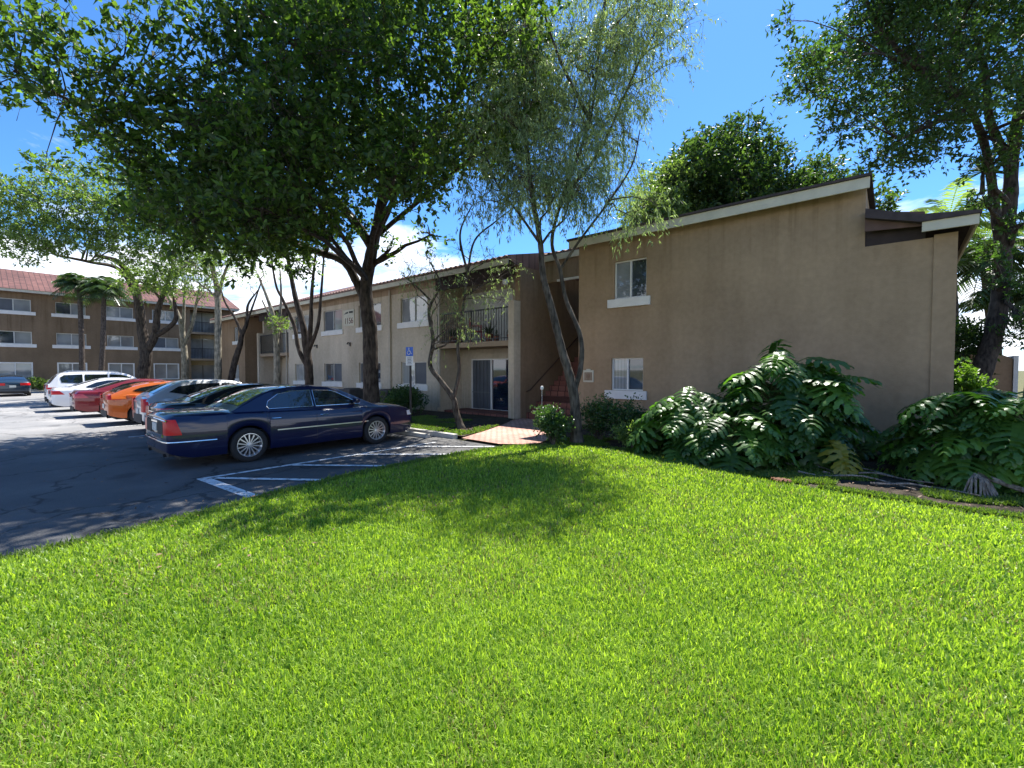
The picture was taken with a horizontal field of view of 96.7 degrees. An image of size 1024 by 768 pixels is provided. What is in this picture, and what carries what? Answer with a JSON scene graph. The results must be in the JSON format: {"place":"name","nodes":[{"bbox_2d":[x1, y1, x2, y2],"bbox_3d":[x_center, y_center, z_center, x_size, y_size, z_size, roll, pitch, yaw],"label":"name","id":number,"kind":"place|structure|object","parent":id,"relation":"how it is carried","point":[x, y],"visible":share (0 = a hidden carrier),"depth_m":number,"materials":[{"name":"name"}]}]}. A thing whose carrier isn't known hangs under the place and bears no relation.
{"place":"outdoors","nodes":[
{"label":"outdoors","id":0,"kind":"place"},
{"bbox_2d":[286,286,353,302],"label":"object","id":1,"kind":"structure","parent":0,"point":[346,288],"depth_m":48.85,"materials":[{"name":"red tile"}]},
{"bbox_2d":[339,388,362,398],"bbox_3d":[-6.681,0.595,19.019,1.000,0.860,0.860,2,2,40],"label":"air conditioner","id":2,"kind":"object","parent":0,"point":[357,392],"visible":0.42,"depth_m":18.70,"materials":[{"name":"black metal"}]},
{"bbox_2d":[379,389,403,405],"bbox_3d":[-4.866,0.626,18.020,1.000,0.860,0.860,2,2,40],"label":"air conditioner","id":3,"kind":"object","parent":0,"point":[386,391],"visible":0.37,"depth_m":17.61,"materials":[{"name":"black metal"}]},
{"bbox_2d":[410,413,498,434],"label":"grass","id":4,"kind":"structure","parent":0,"point":[424,421],"depth_m":12.97,"materials":[{"name":"green plant"}]},
{"bbox_2d":[0,443,1023,767],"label":"lawn","id":5,"kind":"structure","parent":0,"point":[514,576],"depth_m":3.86,"materials":[{"name":"plant"}]},
{"bbox_2d":[0,442,567,560],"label":"edge grass","id":6,"kind":"structure","parent":5,"relation":"on","point":[23,551],"depth_m":5.37,"materials":[{"name":"green plant"}]},
{"bbox_2d":[530,402,575,445],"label":"hedge bush","id":7,"kind":"object","parent":5,"relation":"on","point":[546,416],"visible":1,"depth_m":9.76,"materials":[{"name":"green plant"}]},
{"bbox_2d":[0,0,1023,370],"label":"sky","id":8,"kind":"structure","parent":0,"point":[739,61],"materials":[{"name":"blue"}]},
{"bbox_2d":[457,371,1023,516],"bbox_3d":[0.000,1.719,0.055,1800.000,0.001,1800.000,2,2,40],"label":"ground","id":9,"kind":"structure","parent":0,"point":[1020,381],"depth_m":11.96,"materials":[{"name":"brown soil"}]},
{"bbox_2d":[0,268,239,389],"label":"apartment building","id":10,"kind":"structure","parent":9,"relation":"on","point":[39,335],"depth_m":39.44,"materials":[{"name":"brown paint"}]},
{"bbox_2d":[0,362,32,378],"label":"window","id":11,"kind":"structure","parent":10,"relation":"in","point":[25,369],"depth_m":36.37,"materials":[{"name":"clear glass"}]},
{"bbox_2d":[0,298,35,315],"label":"window","id":12,"kind":"structure","parent":10,"relation":"in","point":[7,305],"depth_m":36.22,"materials":[{"name":"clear glass"}]},
{"bbox_2d":[0,331,36,347],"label":"window","id":13,"kind":"structure","parent":10,"relation":"in","point":[7,338],"depth_m":36.26,"materials":[{"name":"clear glass"}]},
{"bbox_2d":[51,302,89,318],"bbox_3d":[-37.412,-6.232,38.580,0.180,1.240,2.350,2,2,40],"label":"window","id":14,"kind":"structure","parent":10,"relation":"in","point":[61,310],"depth_m":38.45,"materials":[{"name":"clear glass"}]},
{"bbox_2d":[52,333,90,348],"bbox_3d":[-37.412,-3.648,38.662,0.180,1.270,2.350,2,2,40],"label":"window","id":15,"kind":"structure","parent":10,"relation":"in","point":[63,340],"depth_m":38.53,"materials":[{"name":"clear glass"}]},
{"bbox_2d":[57,363,86,373],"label":"window","id":16,"kind":"structure","parent":10,"relation":"in","point":[61,367],"depth_m":38.60,"materials":[{"name":"clear glass"}]},
{"bbox_2d":[106,306,135,321],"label":"window","id":17,"kind":"structure","parent":10,"relation":"in","point":[112,313],"depth_m":41.01,"materials":[{"name":"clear glass"}]},
{"bbox_2d":[108,363,134,376],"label":"window","id":18,"kind":"structure","parent":10,"relation":"in","point":[127,368],"depth_m":41.33,"materials":[{"name":"clear glass"}]},
{"bbox_2d":[106,335,137,349],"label":"window","id":19,"kind":"structure","parent":10,"relation":"in","point":[114,342],"depth_m":41.10,"materials":[{"name":"clear glass"}]},
{"bbox_2d":[149,310,177,323],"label":"window","id":20,"kind":"structure","parent":10,"relation":"in","point":[166,316],"depth_m":43.58,"materials":[{"name":"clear glass"}]},
{"bbox_2d":[153,363,178,378],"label":"window","id":21,"kind":"structure","parent":10,"relation":"in","point":[161,370],"depth_m":43.70,"materials":[{"name":"clear glass"}]},
{"bbox_2d":[152,337,180,350],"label":"window","id":22,"kind":"structure","parent":10,"relation":"in","point":[163,344],"depth_m":43.71,"materials":[{"name":"clear glass"}]},
{"bbox_2d":[190,312,213,332],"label":"sliding door","id":23,"kind":"structure","parent":10,"relation":"in","point":[200,317],"depth_m":46.98,"materials":[{"name":"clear glass"}]},
{"bbox_2d":[191,365,213,378],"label":"sliding door","id":24,"kind":"structure","parent":10,"relation":"in","point":[197,371],"depth_m":47.08,"materials":[{"name":"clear glass"}]},
{"bbox_2d":[191,339,213,358],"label":"sliding door","id":25,"kind":"structure","parent":10,"relation":"in","point":[195,343],"depth_m":47.02,"materials":[{"name":"clear glass"}]},
{"bbox_2d":[0,391,501,554],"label":"parking lot","id":26,"kind":"structure","parent":9,"relation":"on","point":[46,494],"depth_m":7.74,"materials":[{"name":"grey asphalt"}]},
{"bbox_2d":[0,375,30,395],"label":"parked sedan","id":27,"kind":"object","parent":26,"relation":"on","point":[11,384],"visible":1,"depth_m":28.83,"materials":[{"name":"blue paint"}]},
{"bbox_2d":[49,272,106,370],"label":"palm tree","id":28,"kind":"object","parent":26,"relation":"on","point":[70,282],"visible":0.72,"depth_m":36.84,"materials":[{"name":"green plant"}]},
{"bbox_2d":[44,371,135,402],"bbox_3d":[-19.784,0.163,22.430,1.992,1.645,4.534,2,2,40],"label":"parked suv","id":29,"kind":"object","parent":26,"relation":"on","point":[65,379],"visible":0.15,"depth_m":20.95,"materials":[{"name":"white paint"}]},
{"bbox_2d":[48,377,132,406],"bbox_3d":[-17.276,0.381,20.136,1.837,1.356,4.488,2,2,40],"label":"parked sedan","id":30,"kind":"object","parent":26,"relation":"on","point":[58,396],"visible":0.13,"depth_m":18.43,"materials":[{"name":"white paint"}]},
{"bbox_2d":[74,276,132,370],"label":"palm tree","id":31,"kind":"object","parent":26,"relation":"on","point":[99,289],"visible":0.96,"depth_m":36.85,"materials":[{"name":"green plant"}]},
{"bbox_2d":[0,150,226,377],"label":"shade tree","id":32,"kind":"object","parent":26,"relation":"on","point":[45,245],"visible":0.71,"depth_m":24.83,"materials":[{"name":"green plant"}]},
{"bbox_2d":[69,378,162,412],"bbox_3d":[-14.281,0.450,17.947,1.837,1.356,4.488,2,2,40],"label":"parked sedan","id":33,"kind":"object","parent":26,"relation":"on","point":[85,401],"visible":0.15,"depth_m":16.16,"materials":[{"name":"red paint"}]},
{"bbox_2d":[100,380,176,423],"bbox_3d":[-11.314,0.537,15.572,1.845,1.335,4.028,2,2,40],"label":"parked hatchback","id":34,"kind":"object","parent":26,"relation":"on","point":[116,403],"visible":0.2,"depth_m":13.92,"materials":[{"name":"orange paint"}]},
{"bbox_2d":[132,379,240,424],"bbox_3d":[-8.863,0.546,13.899,1.851,1.423,4.074,2,2,40],"label":"parked hatchback","id":35,"kind":"object","parent":26,"relation":"on","point":[169,391],"visible":0.14,"depth_m":12.53,"materials":[{"name":"silver paint"}]},
{"bbox_2d":[146,383,275,414],"bbox_3d":[-6.696,0.638,12.050,1.837,1.356,4.534,2,2,40],"label":"parked sedan","id":36,"kind":"object","parent":26,"relation":"on","point":[205,397],"visible":0.2,"depth_m":10.70,"materials":[{"name":"black paint"}]},
{"bbox_2d":[31,389,457,438],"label":"kerb","id":37,"kind":"structure","parent":26,"relation":"on","point":[443,434],"depth_m":11.60,"materials":[{"name":"concrete"}]},
{"bbox_2d":[144,384,410,461],"bbox_3d":[-4.675,0.693,9.875,1.940,1.386,5.008,2,2,40],"label":"parked sedan","id":38,"kind":"object","parent":26,"relation":"on","point":[250,424],"visible":1,"depth_m":8.77,"materials":[{"name":"blue paint"}]},
{"bbox_2d":[91,413,493,497],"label":"painted markings","id":39,"kind":"object","parent":26,"relation":"on","point":[228,487],"visible":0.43,"depth_m":7.35,"materials":[{"name":"paint"}]},
{"bbox_2d":[394,430,430,437],"bbox_3d":[-2.751,1.271,11.838,1.800,0.100,0.153,2,2,40],"label":"wheel stop","id":40,"kind":"object","parent":26,"relation":"on","point":[416,434],"visible":0.56,"depth_m":11.53,"materials":[{"name":"concrete"}]},
{"bbox_2d":[24,420,1019,593],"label":"leaf litter","id":41,"kind":"object","parent":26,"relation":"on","point":[386,494],"visible":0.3,"depth_m":6.57,"materials":[{"name":"brown plant"}]},
{"bbox_2d":[412,409,512,435],"bbox_3d":[-16.561,0.775,26.841,43.800,0.001,3.950,2,2,40],"label":"planting strip","id":42,"kind":"object","parent":9,"relation":"on","point":[481,420],"visible":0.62,"depth_m":15.14,"materials":[{"name":"green plant"}]},
{"bbox_2d":[135,248,223,379],"bbox_3d":[-22.759,-4.357,30.511,6.165,10.094,4.023,0,2,-1],"label":"shade tree","id":43,"kind":"object","parent":42,"relation":"on","point":[184,337],"visible":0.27,"depth_m":31.84,"materials":[{"name":"green plant"}]},
{"bbox_2d":[155,243,249,378],"bbox_3d":[-17.419,-3.960,26.435,5.086,9.542,3.024,0,2,-3],"label":"shade tree","id":44,"kind":"object","parent":42,"relation":"on","point":[218,286],"visible":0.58,"depth_m":26.97,"materials":[{"name":"green plant"}]},
{"bbox_2d":[212,275,269,380],"bbox_3d":[-16.547,-3.104,28.293,3.429,7.791,1.873,0,2,1],"label":"shade tree","id":45,"kind":"object","parent":42,"relation":"on","point":[234,364],"visible":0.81,"depth_m":27.93,"materials":[{"name":"green plant"}]},
{"bbox_2d":[222,250,296,384],"bbox_3d":[-12.454,-3.221,22.547,3.541,8.309,2.501,1,2,19],"label":"shade tree","id":46,"kind":"object","parent":42,"relation":"on","point":[275,321],"visible":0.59,"depth_m":22.88,"materials":[{"name":"green plant"}]},
{"bbox_2d":[0,0,585,402],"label":"shade tree","id":47,"kind":"object","parent":42,"relation":"on","point":[261,198],"visible":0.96,"depth_m":9.60,"materials":[{"name":"green plant"}]},
{"bbox_2d":[258,225,349,384],"bbox_3d":[-8.750,-2.908,18.352,4.474,7.950,2.698,1,2,17],"label":"shade tree","id":48,"kind":"object","parent":42,"relation":"on","point":[308,341],"visible":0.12,"depth_m":19.36,"materials":[{"name":"green plant"}]},
{"bbox_2d":[380,388,401,405],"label":"hedge bush","id":49,"kind":"object","parent":42,"relation":"on","point":[387,400],"visible":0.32,"depth_m":17.19,"materials":[{"name":"green plant"}]},
{"bbox_2d":[385,384,428,413],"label":"hedge bush","id":50,"kind":"object","parent":42,"relation":"on","point":[402,396],"visible":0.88,"depth_m":16.34,"materials":[{"name":"green plant"}]},
{"bbox_2d":[406,347,412,422],"bbox_3d":[-3.052,0.075,13.643,0.252,2.360,0.092,1,2,22],"label":"parking sign","id":51,"kind":"object","parent":42,"relation":"on","point":[409,356],"visible":0.99,"depth_m":13.62,"materials":[{"name":"blue metal"}]},
{"bbox_2d":[391,205,533,429],"bbox_3d":[-1.341,-1.796,11.958,3.894,6.161,2.076,0,2,3],"label":"sapling","id":52,"kind":"object","parent":42,"relation":"on","point":[455,408],"visible":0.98,"depth_m":12.20,"materials":[{"name":"green plant"}]},
{"bbox_2d":[463,418,570,443],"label":"walkway","id":53,"kind":"structure","parent":9,"relation":"on","point":[518,431],"depth_m":11.52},
{"bbox_2d":[210,172,982,453],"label":"apartment building","id":54,"kind":"structure","parent":9,"relation":"on","point":[707,300],"depth_m":11.47,"materials":[{"name":"beige paint"}]},
{"bbox_2d":[232,327,237,344],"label":"window","id":55,"kind":"structure","parent":54,"relation":"in","point":[235,342],"depth_m":31.64,"materials":[{"name":"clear glass"}]},
{"bbox_2d":[235,365,239,381],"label":"window","id":56,"kind":"structure","parent":54,"relation":"in","point":[237,370],"depth_m":31.60,"materials":[{"name":"clear glass"}]},
{"bbox_2d":[283,323,288,352],"bbox_3d":[-13.899,-2.938,28.763,2.600,2.000,0.070,2,2,40],"label":"sliding door","id":57,"kind":"structure","parent":54,"relation":"in","point":[284,335],"depth_m":29.47,"materials":[{"name":"glass"}]},
{"bbox_2d":[293,364,304,383],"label":"window","id":58,"kind":"structure","parent":54,"relation":"in","point":[300,369],"depth_m":25.43,"materials":[{"name":"clear glass"}]},
{"bbox_2d":[292,314,308,338],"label":"window","id":59,"kind":"structure","parent":54,"relation":"in","point":[306,317],"depth_m":25.37,"materials":[{"name":"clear glass"}]},
{"bbox_2d":[321,309,342,335],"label":"window","id":60,"kind":"structure","parent":54,"relation":"in","point":[333,319],"depth_m":22.92,"materials":[{"name":"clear glass"}]},
{"bbox_2d":[322,363,342,386],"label":"window","id":61,"kind":"structure","parent":54,"relation":"in","point":[333,371],"depth_m":23.02,"materials":[{"name":"clear glass"}]},
{"bbox_2d":[343,309,354,326],"bbox_3d":[-7.824,-3.167,21.822,0.960,0.780,0.036,2,2,40],"label":"number sign","id":62,"kind":"object","parent":54,"relation":"attached to","point":[349,317],"visible":1,"depth_m":21.78,"materials":[{"name":"white metal"}]},
{"bbox_2d":[356,362,381,388],"bbox_3d":[-6.520,-0.395,20.858,2.050,1.180,0.175,2,2,40],"label":"window","id":63,"kind":"structure","parent":54,"relation":"in","point":[358,385],"depth_m":21.28,"materials":[{"name":"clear glass"}]},
{"bbox_2d":[356,302,382,332],"bbox_3d":[-6.489,-3.012,20.748,2.130,1.260,0.175,2,2,40],"label":"window","id":64,"kind":"structure","parent":54,"relation":"in","point":[377,306],"depth_m":20.46,"materials":[{"name":"clear glass"}]},
{"bbox_2d":[397,295,428,328],"bbox_3d":[-4.030,-2.945,18.648,2.060,1.260,0.175,2,2,40],"label":"window","id":65,"kind":"structure","parent":54,"relation":"in","point":[410,319],"depth_m":18.66,"materials":[{"name":"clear glass"}]},
{"bbox_2d":[398,362,427,390],"bbox_3d":[-4.060,-0.328,18.758,1.980,1.180,0.175,2,2,40],"label":"window","id":66,"kind":"structure","parent":54,"relation":"in","point":[418,369],"depth_m":18.72,"materials":[{"name":"clear glass"}]},
{"bbox_2d":[449,328,456,342],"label":"potted plant","id":67,"kind":"object","parent":54,"relation":"on","point":[453,335],"visible":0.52,"depth_m":17.55,"materials":[{"name":"green plant"}]},
{"bbox_2d":[469,321,481,341],"bbox_3d":[-1.358,-1.986,17.074,0.480,0.921,0.550,0,2,-7],"label":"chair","id":68,"kind":"object","parent":54,"relation":"on","point":[480,326],"visible":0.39,"depth_m":16.90,"materials":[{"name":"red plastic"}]},
{"bbox_2d":[464,288,512,342],"bbox_3d":[-0.934,-2.585,17.695,2.600,2.000,0.070,2,2,40],"label":"sliding door","id":69,"kind":"structure","parent":54,"relation":"in","point":[469,302],"depth_m":17.63,"materials":[{"name":"glass"}]},
{"bbox_2d":[480,322,497,340],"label":"potted plant","id":70,"kind":"object","parent":54,"relation":"on","point":[490,332],"visible":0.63,"depth_m":16.14,"materials":[{"name":"green plant"}]},
{"bbox_2d":[471,358,507,410],"bbox_3d":[-0.782,0.028,17.649,2.200,2.020,0.070,2,2,40],"label":"sliding door","id":71,"kind":"structure","parent":54,"relation":"in","point":[489,377],"depth_m":17.73,"materials":[{"name":"grey glass"}]},
{"bbox_2d":[583,369,593,381],"bbox_3d":[2.235,-0.247,13.316,0.340,0.385,0.040,2,2,40],"label":"number sign","id":72,"kind":"object","parent":54,"relation":"attached to","point":[588,375],"visible":1,"depth_m":13.30,"materials":[{"name":"beige"}]},
{"bbox_2d":[604,358,646,399],"bbox_3d":[3.160,-0.151,12.594,1.250,1.140,0.175,2,2,40],"label":"window","id":73,"kind":"structure","parent":54,"relation":"in","point":[627,373],"depth_m":12.60,"materials":[{"name":"clear glass"}]},
{"bbox_2d":[607,257,649,308],"bbox_3d":[3.213,-2.758,12.465,1.250,1.280,0.175,2,2,40],"label":"window","id":74,"kind":"structure","parent":54,"relation":"in","point":[630,275],"depth_m":12.47,"materials":[{"name":"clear glass"}]},
{"bbox_2d":[613,149,714,227],"bbox_3d":[7.257,-5.351,23.172,5.615,12.643,6.816,2,2,40],"label":"broadleaf tree","id":75,"kind":"object","parent":9,"relation":"on","point":[662,180],"visible":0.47,"depth_m":22.20,"materials":[{"name":"green plant"}]},
{"bbox_2d":[619,101,909,227],"bbox_3d":[13.150,-7.214,25.829,15.008,16.227,8.863,0,2,1],"label":"broadleaf tree","id":76,"kind":"object","parent":9,"relation":"on","point":[735,170],"visible":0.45,"depth_m":23.55,"materials":[{"name":"green plant"}]},
{"bbox_2d":[541,415,1023,517],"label":"planting bed","id":77,"kind":"object","parent":9,"relation":"on","point":[872,465],"visible":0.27,"depth_m":6.61,"materials":[{"name":"brown soil"}]},
{"bbox_2d":[430,0,724,442],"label":"weeping tree","id":78,"kind":"object","parent":77,"relation":"on","point":[524,178],"visible":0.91,"depth_m":9.87,"materials":[{"name":"green plant"}]},
{"bbox_2d":[570,392,619,439],"bbox_3d":[1.975,0.762,10.628,1.693,1.202,1.085,6,7,74],"label":"hedge bush","id":79,"kind":"object","parent":77,"relation":"on","point":[594,420],"visible":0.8,"depth_m":10.52,"materials":[{"name":"green plant"}]},
{"bbox_2d":[601,392,646,436],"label":"hedge bush","id":80,"kind":"object","parent":77,"relation":"on","point":[624,413],"visible":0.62,"depth_m":10.08,"materials":[{"name":"green plant"}]},
{"bbox_2d":[609,417,654,447],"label":"hedge bush","id":81,"kind":"object","parent":77,"relation":"on","point":[626,432],"visible":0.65,"depth_m":9.41,"materials":[{"name":"green plant"}]},
{"bbox_2d":[625,386,745,466],"bbox_3d":[3.398,0.859,8.804,2.052,1.641,2.451,-1,2,-21],"label":"philodendron","id":82,"kind":"object","parent":77,"relation":"on","point":[676,417],"visible":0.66,"depth_m":8.34,"materials":[{"name":"green plant"}]},
{"bbox_2d":[682,405,799,473],"bbox_3d":[3.853,1.140,8.016,1.772,1.555,1.943,0,2,6],"label":"philodendron","id":83,"kind":"object","parent":77,"relation":"on","point":[760,433],"visible":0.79,"depth_m":7.50,"materials":[{"name":"green plant"}]},
{"bbox_2d":[771,477,790,482],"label":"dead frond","id":84,"kind":"object","parent":77,"relation":"on","point":[781,479],"visible":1,"depth_m":6.64,"materials":[{"name":"beige plant"}]},
{"bbox_2d":[707,339,866,472],"bbox_3d":[4.907,0.413,8.332,2.514,2.476,2.371,2,2,40],"label":"philodendron","id":85,"kind":"object","parent":77,"relation":"on","point":[749,384],"visible":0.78,"depth_m":7.62,"materials":[{"name":"green plant"}]},
{"bbox_2d":[760,366,882,466],"bbox_3d":[5.594,0.743,8.316,1.568,2.178,1.784,-1,2,-31],"label":"philodendron","id":86,"kind":"object","parent":77,"relation":"on","point":[864,428],"visible":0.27,"depth_m":7.85,"materials":[{"name":"green plant"}]},
{"bbox_2d":[817,440,863,477],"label":"fallen frond","id":87,"kind":"object","parent":77,"relation":"on","point":[842,465],"visible":0.88,"depth_m":7.09,"materials":[{"name":"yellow plant"}]},
{"bbox_2d":[787,463,980,495],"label":"roots","id":88,"kind":"object","parent":77,"relation":"on","point":[889,483],"visible":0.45,"depth_m":6.74,"materials":[{"name":"brown wood"}]},
{"bbox_2d":[848,433,931,464],"bbox_3d":[6.987,1.302,8.387,1.480,0.806,1.292,2,2,40],"label":"philodendron","id":89,"kind":"object","parent":77,"relation":"on","point":[864,452],"visible":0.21,"depth_m":8.32,"materials":[{"name":"green plant"}]},
{"bbox_2d":[760,0,1023,387],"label":"shade tree","id":90,"kind":"object","parent":77,"relation":"on","point":[951,23],"visible":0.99,"depth_m":12.86,"materials":[{"name":"green plant"}]},
{"bbox_2d":[949,151,1014,194],"bbox_3d":[14.921,-6.684,14.438,1.132,1.347,1.551,-1,2,-32],"label":"spiky plant","id":91,"kind":"object","parent":90,"relation":"attached to","point":[982,176],"visible":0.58,"depth_m":14.38,"materials":[{"name":"green plant"}]},
{"bbox_2d":[870,388,1023,495],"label":"philodendron","id":92,"kind":"object","parent":77,"relation":"on","point":[954,469],"visible":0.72,"depth_m":6.58,"materials":[{"name":"green plant"}]},
{"bbox_2d":[910,177,1023,370],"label":"palm tree","id":93,"kind":"object","parent":77,"relation":"on","point":[937,208],"visible":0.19,"depth_m":17.00,"materials":[{"name":"green plant"}]},
{"bbox_2d":[921,390,1023,494],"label":"philodendron","id":94,"kind":"object","parent":77,"relation":"on","point":[1012,457],"visible":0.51,"depth_m":6.10,"materials":[{"name":"green plant"}]},
{"bbox_2d":[953,356,1001,392],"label":"hedge bush","id":95,"kind":"object","parent":77,"relation":"on","point":[965,380],"visible":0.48,"depth_m":13.32,"materials":[{"name":"green plant"}]},
{"bbox_2d":[954,314,1011,380],"bbox_3d":[15.720,-0.614,15.845,2.267,3.626,2.117,1,2,22],"label":"hedge bush","id":96,"kind":"object","parent":77,"relation":"on","point":[968,338],"visible":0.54,"depth_m":15.40,"materials":[{"name":"green plant"}]},
{"bbox_2d":[960,354,1018,397],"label":"garden shed","id":97,"kind":"structure","parent":77,"relation":"on","point":[1006,369],"depth_m":16.70,"materials":[{"name":"beige paint"}]},
{"bbox_2d":[957,222,1023,354],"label":"palm tree","id":98,"kind":"object","parent":77,"relation":"on","point":[967,270],"visible":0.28,"depth_m":18.09,"materials":[{"name":"green plant"}]},
{"bbox_2d":[959,271,1023,394],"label":"palm tree","id":99,"kind":"object","parent":77,"relation":"on","point":[1018,298],"visible":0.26,"depth_m":17.59,"materials":[{"name":"green plant"}]},
{"bbox_2d":[963,472,1023,496],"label":"roots","id":100,"kind":"object","parent":77,"relation":"on","point":[984,480],"visible":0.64,"depth_m":5.93,"materials":[{"name":"grey wood"}]},
{"label":"building verge","id":101,"kind":"structure","parent":9,"relation":"on","visible":0},
{"bbox_2d":[26,376,49,390],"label":"hedge bush","id":102,"kind":"object","parent":101,"relation":"on","point":[38,383],"visible":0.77,"depth_m":35.38,"materials":[{"name":"green plant"}]},
{"bbox_2d":[549,434,1023,519],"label":"shaded grass","id":103,"kind":"structure","parent":0,"point":[802,478],"depth_m":6.31,"materials":[{"name":"green plant"}]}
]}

